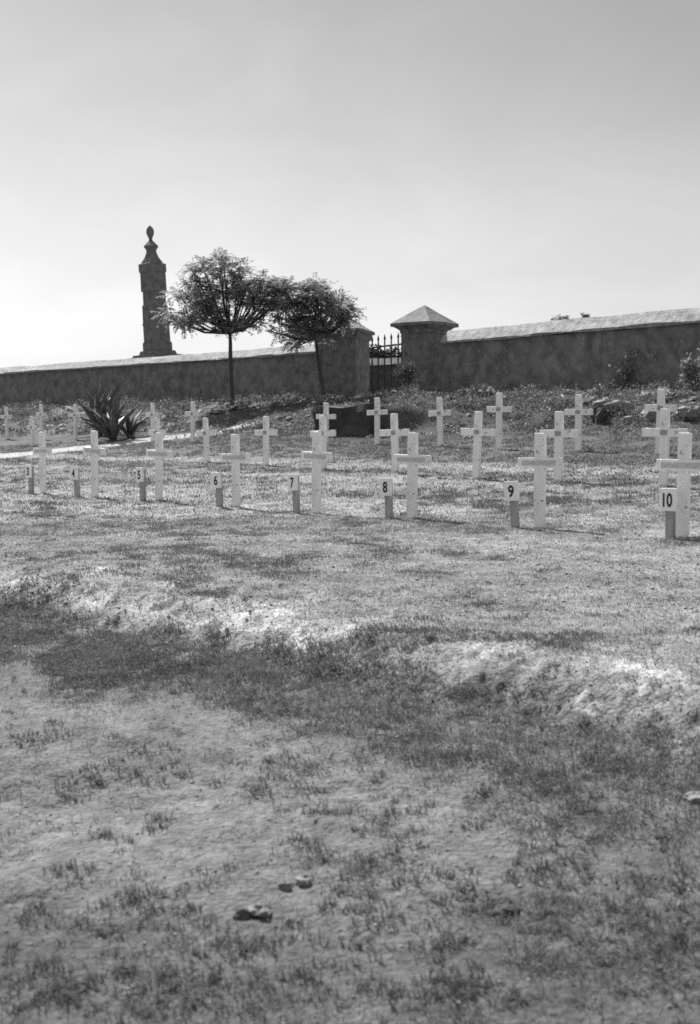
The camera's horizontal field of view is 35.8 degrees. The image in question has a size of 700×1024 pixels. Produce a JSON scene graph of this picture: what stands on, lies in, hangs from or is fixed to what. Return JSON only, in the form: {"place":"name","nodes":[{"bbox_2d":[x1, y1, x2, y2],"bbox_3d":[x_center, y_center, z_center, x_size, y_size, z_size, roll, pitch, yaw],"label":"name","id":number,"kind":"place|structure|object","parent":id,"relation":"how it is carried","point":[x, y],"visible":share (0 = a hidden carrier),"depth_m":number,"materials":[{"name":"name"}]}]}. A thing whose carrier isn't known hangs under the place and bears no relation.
{"place":"outdoors","nodes":[
{"label":"outdoors","id":0,"kind":"place"},
{"bbox_2d":[0,389,699,1023],"bbox_3d":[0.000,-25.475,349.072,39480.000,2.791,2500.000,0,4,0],"label":"ground","id":1,"kind":"structure","parent":0,"point":[260,885],"depth_m":4.64,"materials":[{"name":"soil"}]},
{"bbox_2d":[0,407,12,438],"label":"grave cross","id":2,"kind":"object","parent":1,"relation":"on","point":[6,416],"visible":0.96,"depth_m":37.21,"materials":[{"name":"paint"}]},
{"bbox_2d":[25,465,33,493],"bbox_3d":[-5.727,-0.436,19.444,0.185,0.819,0.106,4,6,43],"label":"number marker","id":3,"kind":"object","parent":1,"relation":"on","point":[29,471],"visible":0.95,"depth_m":19.41,"materials":[{"name":"white wood"}]},
{"bbox_2d":[27,416,37,446],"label":"grave cross","id":4,"kind":"object","parent":1,"relation":"on","point":[31,427],"visible":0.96,"depth_m":32.88,"materials":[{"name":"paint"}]},
{"bbox_2d":[36,404,46,431],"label":"grave cross","id":5,"kind":"object","parent":1,"relation":"on","point":[40,414],"visible":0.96,"depth_m":35.74,"materials":[{"name":"paint"}]},
{"bbox_2d":[33,432,51,493],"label":"grave cross","id":6,"kind":"object","parent":1,"relation":"on","point":[42,450],"visible":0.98,"depth_m":19.45,"materials":[{"name":"paint"}]},
{"bbox_2d":[70,466,80,496],"bbox_3d":[-4.662,-0.365,18.484,0.185,0.821,0.106,0,3,38],"label":"number marker","id":7,"kind":"object","parent":1,"relation":"on","point":[74,474],"visible":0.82,"depth_m":18.45,"materials":[{"name":"white wood"}]},
{"bbox_2d":[69,404,81,439],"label":"grave cross","id":8,"kind":"object","parent":1,"relation":"on","point":[74,414],"visible":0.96,"depth_m":34.46,"materials":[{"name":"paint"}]},
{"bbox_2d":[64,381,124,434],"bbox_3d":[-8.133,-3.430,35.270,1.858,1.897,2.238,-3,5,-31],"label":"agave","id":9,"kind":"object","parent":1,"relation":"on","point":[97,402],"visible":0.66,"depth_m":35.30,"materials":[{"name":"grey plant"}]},
{"bbox_2d":[83,431,105,497],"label":"grave cross","id":10,"kind":"object","parent":1,"relation":"on","point":[94,451],"visible":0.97,"depth_m":18.35,"materials":[{"name":"paint"}]},
{"bbox_2d":[76,391,141,440],"bbox_3d":[-7.241,-2.929,32.864,1.956,1.560,2.287,0,4,0],"label":"agave","id":11,"kind":"object","parent":1,"relation":"on","point":[110,428],"visible":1,"depth_m":32.65,"materials":[{"name":"grey plant"}]},
{"bbox_2d":[118,410,146,437],"bbox_3d":[-6.715,-2.738,33.631,1.402,0.896,1.670,0,4,0],"label":"agave","id":12,"kind":"object","parent":1,"relation":"on","point":[132,426],"visible":0.77,"depth_m":33.38,"materials":[{"name":"grey plant"}]},
{"bbox_2d":[136,468,145,500],"bbox_3d":[-3.311,-0.291,17.266,0.105,0.834,0.185,-4,5,-45],"label":"number marker","id":13,"kind":"object","parent":1,"relation":"on","point":[141,476],"visible":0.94,"depth_m":17.23,"materials":[{"name":"white wood"}]},
{"bbox_2d":[145,403,159,441],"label":"grave cross","id":14,"kind":"object","parent":1,"relation":"on","point":[152,414],"visible":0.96,"depth_m":31.47,"materials":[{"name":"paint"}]},
{"bbox_2d":[132,225,181,357],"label":"obelisk monument","id":15,"kind":"object","parent":1,"relation":"on","point":[157,342],"visible":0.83,"depth_m":55.52,"materials":[{"name":"stone"}]},
{"bbox_2d":[148,418,165,446],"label":"grave cross","id":16,"kind":"object","parent":1,"relation":"on","point":[156,426],"visible":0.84,"depth_m":25.42,"materials":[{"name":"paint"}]},
{"bbox_2d":[146,432,172,500],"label":"grave cross","id":17,"kind":"object","parent":1,"relation":"on","point":[158,453],"visible":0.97,"depth_m":17.21,"materials":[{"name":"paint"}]},
{"bbox_2d":[0,344,320,407],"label":"boundary wall","id":18,"kind":"structure","parent":1,"relation":"on","point":[271,371],"depth_m":46.35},
{"bbox_2d":[185,401,200,442],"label":"grave cross","id":19,"kind":"object","parent":1,"relation":"on","point":[192,413],"visible":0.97,"depth_m":30.09,"materials":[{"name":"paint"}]},
{"bbox_2d":[196,418,215,461],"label":"grave cross","id":20,"kind":"object","parent":1,"relation":"on","point":[206,433],"visible":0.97,"depth_m":24.10,"materials":[{"name":"paint"}]},
{"bbox_2d":[211,472,222,506],"bbox_3d":[-1.939,-0.180,16.030,0.185,0.810,0.106,1,4,39],"label":"number marker","id":21,"kind":"object","parent":1,"relation":"on","point":[216,481],"visible":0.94,"depth_m":16.00,"materials":[{"name":"white wood"}]},
{"bbox_2d":[149,247,297,404],"bbox_3d":[-4.374,-6.091,38.151,5.202,6.201,3.072,0,4,0],"label":"slender tree","id":22,"kind":"object","parent":1,"relation":"on","point":[245,294],"visible":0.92,"depth_m":37.69,"materials":[{"name":"grey plant"}]},
{"bbox_2d":[220,434,250,506],"bbox_3d":[-1.687,-0.439,16.024,0.078,1.425,0.660,-4,4,-44],"label":"grave cross","id":23,"kind":"object","parent":1,"relation":"on","point":[235,456],"visible":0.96,"depth_m":15.98,"materials":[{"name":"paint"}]},
{"bbox_2d":[233,907,249,919],"bbox_3d":[-0.335,1.243,3.348,0.054,0.042,0.060,3,5,31],"label":"clod","id":24,"kind":"object","parent":1,"relation":"on","point":[242,913],"visible":1,"depth_m":3.33,"materials":[{"name":"grey soil"}]},
{"bbox_2d":[248,903,270,918],"bbox_3d":[-0.282,1.241,3.367,0.079,0.056,0.066,2,5,23],"label":"clod","id":25,"kind":"object","parent":1,"relation":"on","point":[259,910],"visible":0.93,"depth_m":3.35,"materials":[{"name":"soil"}]},
{"bbox_2d":[255,416,277,465],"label":"grave cross","id":26,"kind":"object","parent":1,"relation":"on","point":[265,432],"visible":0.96,"depth_m":22.54,"materials":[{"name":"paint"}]},
{"bbox_2d":[273,580,277,598],"bbox_3d":[-0.547,0.617,7.967,0.036,0.230,0.028,0,4,0],"label":"peg","id":27,"kind":"object","parent":1,"relation":"on","point":[275,589],"visible":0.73,"depth_m":7.95,"materials":[{"name":"paint"}]},
{"bbox_2d":[277,879,292,890],"bbox_3d":[-0.208,1.225,3.547,0.051,0.043,0.051,-3,5,-37],"label":"clod","id":28,"kind":"object","parent":1,"relation":"on","point":[283,885],"visible":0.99,"depth_m":3.53,"materials":[{"name":"soil"}]},
{"bbox_2d":[287,474,300,513],"bbox_3d":[-0.752,-0.101,14.962,0.106,0.845,0.185,-4,3,-43],"label":"number marker","id":29,"kind":"object","parent":1,"relation":"on","point":[293,484],"visible":0.82,"depth_m":14.93,"materials":[{"name":"white wood"}]},
{"bbox_2d":[295,873,311,886],"bbox_3d":[-0.153,1.215,3.569,0.062,0.058,0.056,3,5,38],"label":"clod","id":30,"kind":"object","parent":1,"relation":"on","point":[303,880],"visible":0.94,"depth_m":3.55,"materials":[{"name":"soil"}]},
{"bbox_2d":[261,272,367,395],"bbox_3d":[-1.340,-5.794,37.608,3.964,4.800,2.813,0,4,0],"label":"slender tree","id":31,"kind":"object","parent":1,"relation":"on","point":[308,328],"visible":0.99,"depth_m":37.24,"materials":[{"name":"grey plant"}]},
{"bbox_2d":[301,431,332,513],"bbox_3d":[-0.462,-0.372,14.914,0.078,1.475,0.560,-4,7,-44],"label":"grave cross","id":32,"kind":"object","parent":1,"relation":"on","point":[316,456],"visible":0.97,"depth_m":14.87,"materials":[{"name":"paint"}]},
{"bbox_2d":[310,415,335,469],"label":"grave cross","id":33,"kind":"object","parent":1,"relation":"on","point":[322,426],"visible":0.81,"depth_m":20.85,"materials":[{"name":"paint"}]},
{"bbox_2d":[316,402,335,443],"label":"grave cross","id":34,"kind":"object","parent":1,"relation":"on","point":[326,411],"visible":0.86,"depth_m":26.40,"materials":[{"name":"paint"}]},
{"bbox_2d":[312,403,373,436],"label":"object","id":35,"kind":"structure","parent":1,"relation":"on","point":[355,421],"depth_m":27.79,"materials":[{"name":"stone"}]},
{"bbox_2d":[318,316,374,398],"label":"gate pillar","id":36,"kind":"structure","parent":1,"relation":"on","point":[345,366],"depth_m":40.20,"materials":[{"name":"stone"}]},
{"bbox_2d":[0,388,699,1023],"bbox_3d":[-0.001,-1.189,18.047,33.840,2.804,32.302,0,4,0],"label":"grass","id":37,"kind":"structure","parent":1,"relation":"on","point":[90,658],"depth_m":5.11,"materials":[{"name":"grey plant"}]},
{"bbox_2d":[0,389,699,788],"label":"dry turf","id":38,"kind":"structure","parent":1,"relation":"on","point":[370,529],"depth_m":11.70,"materials":[{"name":"grey plant"}]},
{"bbox_2d":[0,375,699,440],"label":"undergrowth","id":39,"kind":"object","parent":1,"relation":"on","point":[478,400],"visible":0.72,"depth_m":32.15,"materials":[{"name":"grey plant"}]},
{"bbox_2d":[0,386,699,431],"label":"rubble","id":40,"kind":"object","parent":1,"relation":"on","point":[592,398],"visible":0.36,"depth_m":35.43,"materials":[{"name":"grey stone"}]},
{"bbox_2d":[367,398,387,444],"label":"grave cross","id":41,"kind":"object","parent":1,"relation":"on","point":[376,412],"visible":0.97,"depth_m":25.46,"materials":[{"name":"paint"}]},
{"bbox_2d":[144,912,616,1001],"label":"dry stalks","id":42,"kind":"object","parent":1,"relation":"on","point":[154,991],"visible":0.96,"depth_m":2.89,"materials":[{"name":"grey plant"}]},
{"bbox_2d":[369,358,400,395],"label":"enclosure wall","id":43,"kind":"structure","parent":1,"relation":"on","point":[381,373],"depth_m":58.49,"materials":[{"name":"stone"}]},
{"bbox_2d":[369,344,400,357],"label":"hedge","id":44,"kind":"object","parent":1,"relation":"on","point":[387,353],"visible":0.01,"depth_m":73.13,"materials":[{"name":"grey plant"}]},
{"bbox_2d":[379,478,392,518],"bbox_3d":[0.487,-0.026,13.845,0.185,0.819,0.106,1,4,43],"label":"number marker","id":45,"kind":"object","parent":1,"relation":"on","point":[386,487],"visible":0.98,"depth_m":13.81,"materials":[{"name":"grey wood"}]},
{"bbox_2d":[379,413,409,472],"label":"grave cross","id":46,"kind":"object","parent":1,"relation":"on","point":[394,432],"visible":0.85,"depth_m":19.40,"materials":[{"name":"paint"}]},
{"bbox_2d":[390,358,424,395],"bbox_3d":[1.929,-4.098,36.055,1.280,2.038,0.788,0,4,0],"label":"shrub","id":47,"kind":"object","parent":1,"relation":"on","point":[405,374],"visible":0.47,"depth_m":35.97,"materials":[{"name":"grey plant"}]},
{"bbox_2d":[394,432,431,518],"bbox_3d":[0.789,-0.288,13.789,0.560,1.448,0.078,4,6,42],"label":"grave cross","id":48,"kind":"object","parent":1,"relation":"on","point":[412,459],"visible":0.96,"depth_m":13.75,"materials":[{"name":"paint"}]},
{"bbox_2d":[390,305,458,392],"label":"gate pillar","id":49,"kind":"structure","parent":1,"relation":"on","point":[423,329],"depth_m":36.82,"materials":[{"name":"stone"}]},
{"bbox_2d":[370,333,401,396],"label":"iron gate","id":50,"kind":"structure","parent":49,"relation":"attached to","point":[384,365],"depth_m":38.47,"materials":[{"name":"black metal"}]},
{"bbox_2d":[428,397,450,445],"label":"grave cross","id":51,"kind":"object","parent":1,"relation":"on","point":[440,413],"visible":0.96,"depth_m":24.07,"materials":[{"name":"paint"}]},
{"bbox_2d":[451,381,496,398],"bbox_3d":[3.693,-3.387,32.323,1.500,1.019,1.184,0,4,0],"label":"shrub","id":52,"kind":"object","parent":1,"relation":"on","point":[483,388],"visible":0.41,"depth_m":32.04,"materials":[{"name":"grey plant"}]},
{"bbox_2d":[461,411,495,478],"bbox_3d":[2.094,-0.927,17.898,0.660,1.468,0.078,6,6,43],"label":"grave cross","id":53,"kind":"object","parent":1,"relation":"on","point":[477,432],"visible":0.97,"depth_m":17.86,"materials":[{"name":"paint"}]},
{"bbox_2d":[487,393,511,448],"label":"grave cross","id":54,"kind":"object","parent":1,"relation":"on","point":[499,408],"visible":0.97,"depth_m":22.64,"materials":[{"name":"paint"}]},
{"bbox_2d":[497,903,521,917],"bbox_3d":[0.500,1.244,3.381,0.083,0.042,0.065,0,4,-6],"label":"stone","id":55,"kind":"object","parent":1,"relation":"on","point":[506,909],"visible":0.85,"depth_m":3.36,"materials":[{"name":"grey stone"}]},
{"bbox_2d":[504,481,519,527],"bbox_3d":[1.902,0.063,12.572,0.185,0.842,0.106,0,3,40],"label":"number marker","id":56,"kind":"object","parent":1,"relation":"on","point":[511,491],"visible":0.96,"depth_m":12.54,"materials":[{"name":"white wood"}]},
{"bbox_2d":[518,433,562,528],"bbox_3d":[2.191,-0.188,12.531,0.560,1.450,0.078,3,4,41],"label":"grave cross","id":57,"kind":"object","parent":1,"relation":"on","point":[539,462],"visible":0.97,"depth_m":12.49,"materials":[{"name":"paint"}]},
{"bbox_2d":[539,411,578,480],"bbox_3d":[3.219,-0.840,16.749,0.640,1.430,0.078,3,4,38],"label":"grave cross","id":58,"kind":"object","parent":1,"relation":"on","point":[558,433],"visible":0.75,"depth_m":16.71,"materials":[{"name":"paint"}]},
{"bbox_2d":[440,308,699,393],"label":"boundary wall","id":59,"kind":"structure","parent":1,"relation":"on","point":[571,353],"depth_m":32.17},
{"bbox_2d":[550,315,569,320],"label":"young tree","id":60,"kind":"object","parent":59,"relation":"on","point":[558,317],"visible":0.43,"depth_m":51.23,"materials":[{"name":"grey plant"}]},
{"bbox_2d":[580,312,590,317],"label":"young tree","id":61,"kind":"object","parent":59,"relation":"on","point":[585,315],"visible":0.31,"depth_m":51.20,"materials":[{"name":"grey plant"}]},
{"bbox_2d":[608,349,642,388],"bbox_3d":[7.950,-3.839,30.689,1.281,1.515,0.753,1,4,17],"label":"shrub","id":62,"kind":"object","parent":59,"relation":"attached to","point":[623,370],"visible":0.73,"depth_m":30.64,"materials":[{"name":"grey plant"}]},
{"bbox_2d":[564,394,592,450],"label":"grave cross","id":63,"kind":"object","parent":1,"relation":"on","point":[578,411],"visible":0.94,"depth_m":21.16,"materials":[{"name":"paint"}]},
{"bbox_2d":[589,408,608,424],"bbox_3d":[5.768,-2.167,25.109,0.354,0.484,0.354,-2,5,-22],"label":"boulder","id":64,"kind":"object","parent":1,"relation":"on","point":[600,415],"visible":0.67,"depth_m":24.96,"materials":[{"name":"stone"}]},
{"bbox_2d":[592,400,633,413],"bbox_3d":[6.273,-2.509,25.886,0.928,0.326,0.571,-1,4,-15],"label":"boulder","id":65,"kind":"object","parent":1,"relation":"on","point":[608,404],"visible":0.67,"depth_m":25.65,"materials":[{"name":"grey stone"}]},
{"bbox_2d":[623,416,638,424],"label":"boulder","id":66,"kind":"object","parent":1,"relation":"on","point":[631,419],"visible":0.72,"depth_m":24.33,"materials":[{"name":"grey stone"}]},
{"bbox_2d":[640,410,656,421],"bbox_3d":[6.829,-2.169,24.407,0.449,0.409,0.561,-1,4,-7],"label":"boulder","id":67,"kind":"object","parent":1,"relation":"on","point":[646,415],"visible":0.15,"depth_m":24.17,"materials":[{"name":"grey stone"}]},
{"bbox_2d":[644,389,676,453],"bbox_3d":[5.609,-1.458,19.654,0.600,1.536,0.078,5,6,40],"label":"grave cross","id":68,"kind":"object","parent":1,"relation":"on","point":[660,400],"visible":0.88,"depth_m":19.62,"materials":[{"name":"paint"}]},
{"bbox_2d":[642,408,687,485],"bbox_3d":[4.505,-0.757,15.571,0.660,1.454,0.078,4,6,38],"label":"grave cross","id":69,"kind":"object","parent":1,"relation":"on","point":[664,432],"visible":0.76,"depth_m":15.53,"materials":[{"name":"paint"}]},
{"bbox_2d":[659,488,677,538],"bbox_3d":[3.327,0.163,11.291,0.195,0.822,0.105,3,5,45],"label":"number marker","id":70,"kind":"object","parent":1,"relation":"on","point":[668,498],"visible":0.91,"depth_m":11.26,"materials":[{"name":"white wood"}]},
{"bbox_2d":[649,387,698,402],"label":"shrub","id":71,"kind":"object","parent":1,"relation":"on","point":[689,392],"visible":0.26,"depth_m":26.97,"materials":[{"name":"grey plant"}]},
{"bbox_2d":[656,432,699,537],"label":"grave cross","id":72,"kind":"object","parent":1,"relation":"on","point":[683,465],"visible":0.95,"depth_m":11.32,"materials":[{"name":"paint"}]},
{"bbox_2d":[674,406,699,420],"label":"boulder","id":73,"kind":"object","parent":1,"relation":"on","point":[689,413],"visible":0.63,"depth_m":23.66,"materials":[{"name":"grey stone"}]},
{"bbox_2d":[678,348,699,391],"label":"shrub","id":74,"kind":"object","parent":1,"relation":"on","point":[690,372],"visible":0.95,"depth_m":27.73,"materials":[{"name":"grey plant"}]},
{"bbox_2d":[683,791,699,803],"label":"stone","id":75,"kind":"object","parent":1,"relation":"on","point":[692,796],"visible":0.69,"depth_m":4.22,"materials":[{"name":"white stone"}]},
{"bbox_2d":[0,0,699,367],"label":"sky","id":76,"kind":"structure","parent":0,"point":[476,163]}
]}

